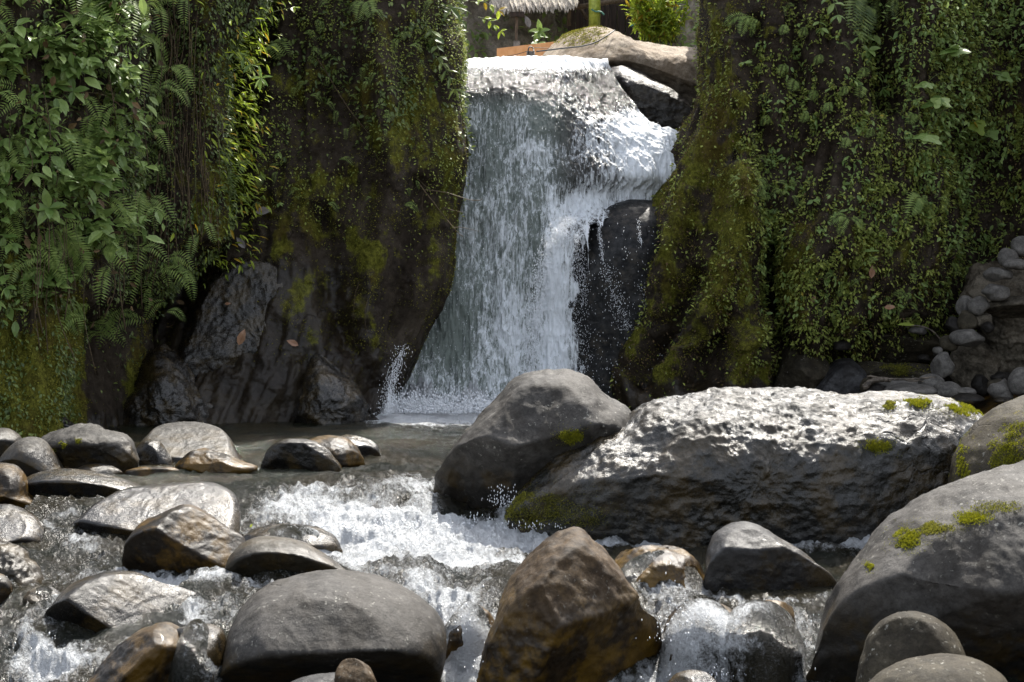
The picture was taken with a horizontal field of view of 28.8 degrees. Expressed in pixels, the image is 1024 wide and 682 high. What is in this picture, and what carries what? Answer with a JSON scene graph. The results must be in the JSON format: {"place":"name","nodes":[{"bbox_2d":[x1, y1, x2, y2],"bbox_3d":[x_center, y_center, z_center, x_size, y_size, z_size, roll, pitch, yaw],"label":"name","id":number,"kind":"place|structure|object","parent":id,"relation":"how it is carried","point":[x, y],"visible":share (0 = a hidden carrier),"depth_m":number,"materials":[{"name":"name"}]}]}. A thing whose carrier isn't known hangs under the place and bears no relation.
{"place":"outdoors","nodes":[
{"label":"outdoors","id":0,"kind":"place"},
{"bbox_2d":[0,0,263,437],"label":"cliff","id":1,"kind":"structure","parent":0,"point":[103,379],"depth_m":27.50,"materials":[{"name":"plant"}]},
{"bbox_2d":[0,18,31,47],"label":"leafy sprig","id":2,"kind":"object","parent":1,"relation":"attached to","point":[20,31],"visible":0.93,"depth_m":25.03,"materials":[{"name":"green plant"}]},
{"bbox_2d":[0,136,34,179],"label":"fern","id":3,"kind":"object","parent":1,"relation":"attached to","point":[13,158],"visible":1,"depth_m":25.08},
{"bbox_2d":[8,156,48,186],"bbox_3d":[-6.094,-2.138,25.106,0.500,0.414,0.314,0,2,0],"label":"leafy sprig","id":4,"kind":"object","parent":1,"relation":"attached to","point":[34,177],"visible":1,"depth_m":25.06,"materials":[{"name":"green plant"}]},
{"bbox_2d":[27,188,67,224],"bbox_3d":[-5.893,-1.694,25.161,0.586,0.486,0.389,0,2,0],"label":"leafy sprig","id":5,"kind":"object","parent":1,"relation":"attached to","point":[46,209],"visible":1,"depth_m":25.11,"materials":[{"name":"green plant"}]},
{"bbox_2d":[50,225,92,272],"bbox_3d":[-5.709,-1.189,25.759,0.631,0.644,0.179,-1,2,-27],"label":"fern","id":6,"kind":"object","parent":1,"relation":"attached to","point":[71,249],"visible":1,"depth_m":25.73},
{"bbox_2d":[54,76,88,113],"bbox_3d":[-5.670,-3.163,25.557,0.495,0.531,0.341,0,2,0],"label":"leafy sprig","id":7,"kind":"object","parent":1,"relation":"attached to","point":[74,90],"visible":0.94,"depth_m":25.60,"materials":[{"name":"green plant"}]},
{"bbox_2d":[61,298,85,335],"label":"fern","id":8,"kind":"object","parent":1,"relation":"attached to","point":[72,324],"visible":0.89,"depth_m":26.36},
{"bbox_2d":[61,125,111,148],"bbox_3d":[-5.551,-2.656,26.039,0.183,0.381,0.854,1,2,35],"label":"fern","id":9,"kind":"object","parent":1,"relation":"attached to","point":[78,132],"visible":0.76,"depth_m":26.03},
{"bbox_2d":[0,0,183,336],"bbox_3d":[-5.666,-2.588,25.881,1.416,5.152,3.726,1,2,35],"label":"foliage","id":10,"kind":"object","parent":1,"relation":"attached to","point":[99,163],"visible":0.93,"depth_m":25.71,"materials":[{"name":"green plant"}]},
{"bbox_2d":[9,0,219,373],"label":"hanging roots","id":11,"kind":"object","parent":1,"relation":"hanging from","point":[184,134],"visible":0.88,"depth_m":27.61,"materials":[{"name":"plant"}]},
{"bbox_2d":[0,0,249,346],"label":"undergrowth","id":12,"kind":"object","parent":1,"relation":"on","point":[108,325],"visible":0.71,"depth_m":26.35,"materials":[{"name":"plant"}]},
{"bbox_2d":[0,0,259,437],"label":"moss","id":13,"kind":"object","parent":1,"relation":"attached to","point":[59,409],"visible":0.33,"depth_m":26.35,"materials":[{"name":"plant"}]},
{"bbox_2d":[0,0,272,437],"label":"ground cover","id":14,"kind":"object","parent":1,"relation":"on","point":[175,286],"visible":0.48,"depth_m":27.61,"materials":[{"name":"green plant"}]},
{"bbox_2d":[138,26,168,67],"bbox_3d":[-4.898,-4.024,27.328,0.318,0.557,0.970,1,2,23],"label":"fern","id":15,"kind":"object","parent":1,"relation":"attached to","point":[152,37],"visible":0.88,"depth_m":27.37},
{"bbox_2d":[226,51,272,91],"bbox_3d":[-3.762,-3.805,28.080,0.255,0.638,0.968,-2,3,-44],"label":"leafy sprig","id":16,"kind":"object","parent":1,"relation":"attached to","point":[259,82],"visible":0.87,"depth_m":27.86,"materials":[{"name":"green plant"}]},
{"bbox_2d":[177,254,282,378],"bbox_3d":[-3.649,-0.015,30.522,3.457,3.255,2.635,0,2,0],"label":"boulder","id":17,"kind":"object","parent":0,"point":[215,325],"visible":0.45,"depth_m":29.51,"materials":[{"name":"stone"}]},
{"bbox_2d":[153,0,468,423],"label":"cliff","id":18,"kind":"structure","parent":0,"point":[265,389],"depth_m":30.16,"materials":[{"name":"stone"}]},
{"bbox_2d":[170,0,291,288],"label":"foliage","id":19,"kind":"object","parent":18,"relation":"attached to","point":[240,98],"visible":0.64,"depth_m":28.75,"materials":[{"name":"green plant"}]},
{"bbox_2d":[158,0,469,386],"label":"moss","id":20,"kind":"object","parent":18,"relation":"attached to","point":[453,275],"visible":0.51,"depth_m":30.21,"materials":[{"name":"plant"}]},
{"bbox_2d":[221,0,470,268],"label":"ground cover","id":21,"kind":"object","parent":18,"relation":"on","point":[463,50],"visible":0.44,"depth_m":30.38,"materials":[{"name":"green plant"}]},
{"bbox_2d":[231,0,476,168],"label":"foliage","id":22,"kind":"object","parent":18,"relation":"attached to","point":[403,80],"visible":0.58,"depth_m":30.32,"materials":[{"name":"green plant"}]},
{"bbox_2d":[348,0,376,20],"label":"fern","id":23,"kind":"object","parent":18,"relation":"attached to","point":[363,9],"visible":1,"depth_m":30.04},
{"bbox_2d":[9,88,815,678],"bbox_3d":[-0.617,-0.811,24.235,6.888,6.226,18.859,0,2,2],"label":"spray","id":24,"kind":"object","parent":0,"point":[443,406],"visible":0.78,"depth_m":30.14,"materials":[{"name":"white liquid"}]},
{"bbox_2d":[0,376,1023,681],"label":"stream","id":25,"kind":"structure","parent":0,"point":[754,636],"depth_m":17.13,"materials":[{"name":"liquid"}]},
{"bbox_2d":[23,586,59,603],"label":"boulder","id":26,"kind":"object","parent":25,"relation":"in","point":[31,596],"visible":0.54,"depth_m":16.33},
{"bbox_2d":[124,466,177,475],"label":"boulder","id":27,"kind":"object","parent":25,"relation":"on","point":[143,471],"visible":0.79,"depth_m":21.54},
{"bbox_2d":[243,523,342,552],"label":"boulder","id":28,"kind":"object","parent":25,"relation":"in","point":[326,540],"visible":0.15,"depth_m":18.08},
{"bbox_2d":[445,604,494,658],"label":"boulder","id":29,"kind":"object","parent":25,"relation":"in","point":[455,641],"visible":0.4,"depth_m":15.45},
{"bbox_2d":[668,670,716,681],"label":"boulder","id":30,"kind":"object","parent":25,"relation":"in","point":[692,676],"visible":1,"depth_m":14.48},
{"bbox_2d":[857,361,943,383],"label":"boulder","id":31,"kind":"object","parent":25,"relation":"on","point":[896,370],"visible":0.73,"depth_m":31.51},
{"bbox_2d":[951,393,984,405],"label":"cobble","id":32,"kind":"object","parent":25,"relation":"on","point":[972,399],"visible":0.76,"depth_m":29.18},
{"bbox_2d":[393,55,677,406],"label":"waterfall","id":33,"kind":"structure","parent":0,"point":[512,84],"depth_m":31.50,"materials":[{"name":"liquid"}]},
{"bbox_2d":[458,0,699,58],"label":"bank","id":34,"kind":"structure","parent":0,"point":[475,10],"depth_m":43.99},
{"bbox_2d":[490,0,655,38],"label":"thatched hut","id":35,"kind":"object","parent":34,"relation":"on","point":[586,16],"visible":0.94,"depth_m":43.61,"materials":[{"name":"beige wood"}]},
{"bbox_2d":[460,1,698,58],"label":"foliage","id":36,"kind":"object","parent":34,"relation":"on","point":[548,37],"visible":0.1,"depth_m":43.36,"materials":[{"name":"green plant"}]},
{"bbox_2d":[611,0,1023,411],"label":"cliff","id":37,"kind":"structure","parent":0,"point":[631,395],"depth_m":30.97,"materials":[{"name":"plant"}]},
{"bbox_2d":[228,0,1023,339],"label":"undergrowth","id":38,"kind":"object","parent":37,"relation":"on","point":[762,180],"visible":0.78,"depth_m":30.68,"materials":[{"name":"plant"}]},
{"bbox_2d":[609,0,1023,407],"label":"ground cover","id":39,"kind":"object","parent":37,"relation":"on","point":[856,263],"visible":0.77,"depth_m":31.02,"materials":[{"name":"green plant"}]},
{"bbox_2d":[611,0,1023,388],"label":"moss","id":40,"kind":"object","parent":37,"relation":"on","point":[754,212],"visible":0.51,"depth_m":30.79,"materials":[{"name":"plant"}]},
{"bbox_2d":[841,0,867,30],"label":"fern","id":41,"kind":"object","parent":37,"relation":"attached to","point":[861,2],"visible":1,"depth_m":30.73,"materials":[{"name":"green plant"}]},
{"bbox_2d":[852,1,878,41],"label":"fern","id":42,"kind":"object","parent":37,"relation":"attached to","point":[870,11],"visible":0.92,"depth_m":31.01,"materials":[{"name":"green plant"}]},
{"bbox_2d":[831,333,945,362],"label":"rock","id":43,"kind":"object","parent":37,"relation":"on","point":[913,349],"visible":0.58,"depth_m":32.00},
{"bbox_2d":[755,0,1023,318],"bbox_3d":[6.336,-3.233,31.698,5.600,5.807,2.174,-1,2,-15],"label":"foliage","id":44,"kind":"object","parent":37,"relation":"on","point":[857,82],"visible":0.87,"depth_m":31.00,"materials":[{"name":"green plant"}]},
{"bbox_2d":[904,26,922,142],"bbox_3d":[6.148,-3.931,30.615,0.373,1.830,0.310,-2,3,-41],"label":"vine","id":45,"kind":"object","parent":37,"relation":"hanging from","point":[916,101],"visible":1,"depth_m":30.68,"materials":[{"name":"green plant"}]},
{"bbox_2d":[904,192,924,217],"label":"fern","id":46,"kind":"object","parent":37,"relation":"attached to","point":[919,203],"visible":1,"depth_m":30.62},
{"bbox_2d":[921,80,956,108],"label":"lobed leaf plant","id":47,"kind":"object","parent":37,"relation":"attached to","point":[936,101],"visible":1,"depth_m":30.78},
{"bbox_2d":[972,393,1018,414],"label":"riverbed","id":48,"kind":"structure","parent":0,"point":[987,405],"depth_m":30.78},
{"bbox_2d":[0,573,12,602],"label":"boulder","id":49,"kind":"object","parent":48,"relation":"on","point":[6,587],"visible":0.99,"depth_m":16.36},
{"bbox_2d":[0,428,21,456],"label":"boulder","id":50,"kind":"object","parent":48,"relation":"on","point":[9,437],"visible":0.52,"depth_m":23.07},
{"bbox_2d":[0,463,33,507],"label":"boulder","id":51,"kind":"object","parent":48,"relation":"on","point":[14,490],"visible":0.84,"depth_m":19.65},
{"bbox_2d":[0,504,44,542],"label":"boulder","id":52,"kind":"object","parent":48,"relation":"on","point":[18,524],"visible":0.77,"depth_m":18.48,"materials":[{"name":"grey stone"}]},
{"bbox_2d":[0,541,44,585],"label":"boulder","id":53,"kind":"object","parent":48,"relation":"on","point":[19,565],"visible":0.7,"depth_m":16.73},
{"bbox_2d":[0,437,63,476],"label":"boulder","id":54,"kind":"object","parent":48,"relation":"on","point":[28,456],"visible":0.59,"depth_m":21.21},
{"bbox_2d":[27,468,140,495],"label":"boulder","id":55,"kind":"object","parent":48,"relation":"on","point":[66,481],"visible":0.73,"depth_m":19.96,"materials":[{"name":"grey stone"}]},
{"bbox_2d":[41,423,138,472],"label":"boulder","id":56,"kind":"object","parent":48,"relation":"on","point":[75,446],"visible":0.73,"depth_m":21.74,"materials":[{"name":"stone"}]},
{"bbox_2d":[77,463,123,474],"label":"boulder","id":57,"kind":"object","parent":48,"relation":"on","point":[104,468],"visible":0.48,"depth_m":21.50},
{"bbox_2d":[45,570,195,632],"bbox_3d":[-3.211,2.247,16.112,1.345,0.710,0.738,0,2,0],"label":"boulder","id":58,"kind":"object","parent":48,"relation":"on","point":[98,602],"visible":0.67,"depth_m":15.97,"materials":[{"name":"stone"}]},
{"bbox_2d":[87,622,178,681],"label":"boulder","id":59,"kind":"object","parent":48,"relation":"on","point":[145,654],"visible":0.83,"depth_m":14.80,"materials":[{"name":"stone"}]},
{"bbox_2d":[136,439,173,464],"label":"boulder","id":60,"kind":"object","parent":48,"relation":"on","point":[152,451],"visible":0.67,"depth_m":22.59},
{"bbox_2d":[70,481,240,534],"bbox_3d":[-3.449,1.732,18.927,1.794,0.690,1.246,0,2,0],"label":"boulder","id":61,"kind":"object","parent":48,"relation":"on","point":[127,511],"visible":0.42,"depth_m":18.92,"materials":[{"name":"grey stone"}]},
{"bbox_2d":[123,343,212,425],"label":"boulder","id":62,"kind":"object","parent":48,"relation":"on","point":[165,390],"visible":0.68,"depth_m":28.51,"materials":[{"name":"stone"}]},
{"bbox_2d":[122,504,245,573],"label":"boulder","id":63,"kind":"object","parent":48,"relation":"on","point":[182,538],"visible":0.75,"depth_m":17.16,"materials":[{"name":"stone"}]},
{"bbox_2d":[141,421,241,461],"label":"boulder","id":64,"kind":"object","parent":48,"relation":"on","point":[179,440],"visible":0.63,"depth_m":23.33,"materials":[{"name":"stone"}]},
{"bbox_2d":[177,623,225,681],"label":"boulder","id":65,"kind":"object","parent":48,"relation":"on","point":[216,645],"visible":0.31,"depth_m":14.90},
{"bbox_2d":[175,448,257,473],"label":"boulder","id":66,"kind":"object","parent":48,"relation":"on","point":[201,460],"visible":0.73,"depth_m":21.71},
{"bbox_2d":[224,536,344,575],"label":"boulder","id":67,"kind":"object","parent":48,"relation":"on","point":[253,556],"visible":0.66,"depth_m":16.95,"materials":[{"name":"stone"}]},
{"bbox_2d":[260,438,341,471],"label":"boulder","id":68,"kind":"object","parent":48,"relation":"on","point":[307,454],"visible":0.84,"depth_m":22.07,"materials":[{"name":"stone"}]},
{"bbox_2d":[292,672,334,681],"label":"boulder","id":69,"kind":"object","parent":48,"relation":"on","point":[326,677],"visible":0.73,"depth_m":14.09,"materials":[{"name":"grey stone"}]},
{"bbox_2d":[220,569,446,681],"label":"boulder","id":70,"kind":"object","parent":48,"relation":"on","point":[297,626],"visible":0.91,"depth_m":14.72,"materials":[{"name":"stone"}]},
{"bbox_2d":[293,353,378,424],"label":"boulder","id":71,"kind":"object","parent":48,"relation":"on","point":[331,393],"visible":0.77,"depth_m":28.87,"materials":[{"name":"stone"}]},
{"bbox_2d":[309,435,364,466],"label":"boulder","id":72,"kind":"object","parent":48,"relation":"on","point":[345,451],"visible":0.38,"depth_m":22.52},
{"bbox_2d":[334,658,376,681],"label":"boulder","id":73,"kind":"object","parent":48,"relation":"on","point":[351,670],"visible":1,"depth_m":13.95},
{"bbox_2d":[342,434,380,455],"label":"boulder","id":74,"kind":"object","parent":48,"relation":"on","point":[365,446],"visible":0.43,"depth_m":23.49,"materials":[{"name":"grey stone"}]},
{"bbox_2d":[433,368,630,508],"bbox_3d":[0.209,1.157,19.639,2.056,1.748,1.496,0,2,0],"label":"boulder","id":75,"kind":"object","parent":48,"relation":"on","point":[522,431],"visible":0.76,"depth_m":19.18,"materials":[{"name":"stone"}]},
{"bbox_2d":[476,527,661,681],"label":"boulder","id":76,"kind":"object","parent":48,"relation":"on","point":[570,609],"visible":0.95,"depth_m":14.91,"materials":[{"name":"stone"}]},
{"bbox_2d":[568,199,663,397],"bbox_3d":[1.460,-0.340,32.091,2.702,3.887,1.700,0,2,0],"label":"boulder","id":77,"kind":"object","parent":48,"relation":"on","point":[624,215],"visible":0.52,"depth_m":31.30,"materials":[{"name":"stone"}]},
{"bbox_2d":[614,545,704,587],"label":"boulder","id":78,"kind":"object","parent":48,"relation":"on","point":[671,564],"visible":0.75,"depth_m":16.76,"materials":[{"name":"stone"}]},
{"bbox_2d":[503,386,982,547],"bbox_3d":[2.279,1.310,19.190,4.736,1.704,1.985,0,2,0],"label":"boulder","id":79,"kind":"object","parent":48,"relation":"on","point":[796,464],"visible":0.92,"depth_m":18.50,"materials":[{"name":"stone"}]},
{"bbox_2d":[703,521,836,591],"bbox_3d":[2.197,1.930,17.008,1.172,0.742,0.584,0,2,0],"label":"boulder","id":80,"kind":"object","parent":48,"relation":"on","point":[743,555],"visible":0.79,"depth_m":16.77,"materials":[{"name":"grey stone"}]},
{"bbox_2d":[856,611,965,681],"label":"boulder","id":81,"kind":"object","parent":48,"relation":"on","point":[892,639],"visible":0.54,"depth_m":14.14,"materials":[{"name":"stone"}]},
{"bbox_2d":[884,383,937,394],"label":"cobble","id":82,"kind":"object","parent":48,"relation":"on","point":[922,389],"visible":0.63,"depth_m":29.94,"materials":[{"name":"stone"}]},
{"bbox_2d":[918,373,944,385],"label":"cobble","id":83,"kind":"object","parent":82,"relation":"on","point":[933,381],"visible":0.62,"depth_m":30.21,"materials":[{"name":"stone"}]},
{"bbox_2d":[930,352,954,377],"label":"cobble","id":84,"kind":"object","parent":83,"relation":"on","point":[942,365],"visible":1,"depth_m":30.33,"materials":[{"name":"stone"}]},
{"bbox_2d":[932,346,942,355],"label":"cobble","id":85,"kind":"object","parent":84,"relation":"on","point":[937,350],"visible":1,"depth_m":30.54,"materials":[{"name":"stone"}]},
{"bbox_2d":[939,335,958,351],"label":"cobble","id":86,"kind":"object","parent":85,"relation":"on","point":[946,343],"visible":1,"depth_m":30.53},
{"bbox_2d":[949,329,984,346],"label":"cobble","id":87,"kind":"object","parent":86,"relation":"on","point":[966,337],"visible":1,"depth_m":30.37,"materials":[{"name":"stone"}]},
{"bbox_2d":[957,310,977,328],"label":"cobble","id":88,"kind":"object","parent":87,"relation":"on","point":[967,319],"visible":1,"depth_m":30.50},
{"bbox_2d":[975,313,991,326],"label":"cobble","id":89,"kind":"object","parent":88,"relation":"on","point":[984,317],"visible":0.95,"depth_m":30.51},
{"bbox_2d":[966,296,989,315],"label":"cobble","id":90,"kind":"object","parent":89,"relation":"on","point":[978,305],"visible":1,"depth_m":30.50,"materials":[{"name":"stone"}]},
{"bbox_2d":[934,381,960,397],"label":"cobble","id":91,"kind":"object","parent":82,"relation":"on","point":[948,389],"visible":0.83,"depth_m":29.91,"materials":[{"name":"stone"}]},
{"bbox_2d":[806,460,1023,681],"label":"boulder","id":92,"kind":"object","parent":48,"relation":"on","point":[950,555],"visible":0.95,"depth_m":14.85,"materials":[{"name":"stone"}]},
{"bbox_2d":[869,653,1007,681],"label":"boulder","id":93,"kind":"object","parent":48,"relation":"on","point":[942,667],"visible":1,"depth_m":13.53,"materials":[{"name":"stone"}]},
{"bbox_2d":[950,332,1001,392],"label":"boulder","id":94,"kind":"object","parent":48,"relation":"on","point":[971,362],"visible":0.65,"depth_m":31.23,"materials":[{"name":"stone"}]},
{"bbox_2d":[971,374,988,395],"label":"cobble","id":95,"kind":"object","parent":48,"relation":"on","point":[979,382],"visible":0.83,"depth_m":30.55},
{"bbox_2d":[948,395,1023,482],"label":"boulder","id":96,"kind":"object","parent":48,"relation":"on","point":[992,438],"visible":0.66,"depth_m":18.02,"materials":[{"name":"stone"}]},
{"bbox_2d":[958,257,1023,372],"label":"boulder","id":97,"kind":"object","parent":48,"relation":"on","point":[1005,338],"visible":0.55,"depth_m":31.14,"materials":[{"name":"stone"}]},
{"bbox_2d":[985,296,1023,317],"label":"boulder","id":98,"kind":"object","parent":97,"relation":"on","point":[1011,307],"visible":0.98,"depth_m":30.60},
{"bbox_2d":[981,284,1009,300],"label":"cobble","id":99,"kind":"object","parent":98,"relation":"on","point":[993,292],"visible":1,"depth_m":30.36,"materials":[{"name":"stone"}]},
{"bbox_2d":[982,267,1012,281],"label":"cobble","id":100,"kind":"object","parent":99,"relation":"on","point":[992,274],"visible":1,"depth_m":30.45,"materials":[{"name":"stone"}]},
{"bbox_2d":[1002,258,1023,270],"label":"cobble","id":101,"kind":"object","parent":100,"relation":"on","point":[1016,264],"visible":1,"depth_m":30.35,"materials":[{"name":"stone"}]},
{"bbox_2d":[997,248,1018,265],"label":"cobble","id":102,"kind":"object","parent":101,"relation":"on","point":[1004,254],"visible":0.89,"depth_m":30.57,"materials":[{"name":"stone"}]},
{"bbox_2d":[987,378,1013,398],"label":"cobble","id":103,"kind":"object","parent":48,"relation":"on","point":[998,389],"visible":0.85,"depth_m":29.51,"materials":[{"name":"stone"}]},
{"bbox_2d":[1007,367,1023,395],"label":"cobble","id":104,"kind":"object","parent":48,"relation":"on","point":[1015,381],"visible":0.97,"depth_m":29.42,"materials":[{"name":"stone"}]},
{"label":"upper ground","id":105,"kind":"structure","parent":0,"visible":0},
{"bbox_2d":[497,42,553,56],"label":"wall","id":106,"kind":"structure","parent":105,"relation":"on","point":[508,51],"depth_m":38.98,"materials":[{"name":"orange paint"}]},
{"bbox_2d":[542,25,698,103],"bbox_3d":[2.562,-4.777,36.556,4.247,2.387,4.768,0,2,0],"label":"boulder","id":107,"kind":"object","parent":105,"relation":"on","point":[673,67],"visible":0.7,"depth_m":34.59,"materials":[{"name":"stone"}]},
{"bbox_2d":[623,0,692,45],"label":"lime shrub","id":108,"kind":"object","parent":105,"relation":"on","point":[660,25],"visible":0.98,"depth_m":38.12,"materials":[{"name":"green plant"}]},
{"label":"cliff","id":109,"kind":"structure","parent":0,"visible":0},
{"bbox_2d":[610,65,693,129],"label":"boulder","id":110,"kind":"object","parent":109,"relation":"on","point":[661,104],"visible":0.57,"depth_m":33.70,"materials":[{"name":"stone"}]},
{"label":"gravel bar","id":111,"kind":"structure","parent":0,"visible":0},
{"bbox_2d":[773,344,829,388],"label":"boulder","id":112,"kind":"object","parent":111,"relation":"on","point":[805,370],"visible":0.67,"depth_m":31.32,"materials":[{"name":"stone"}]},
{"bbox_2d":[815,358,866,393],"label":"boulder","id":113,"kind":"object","parent":111,"relation":"on","point":[845,375],"visible":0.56,"depth_m":31.06,"materials":[{"name":"grey stone"}]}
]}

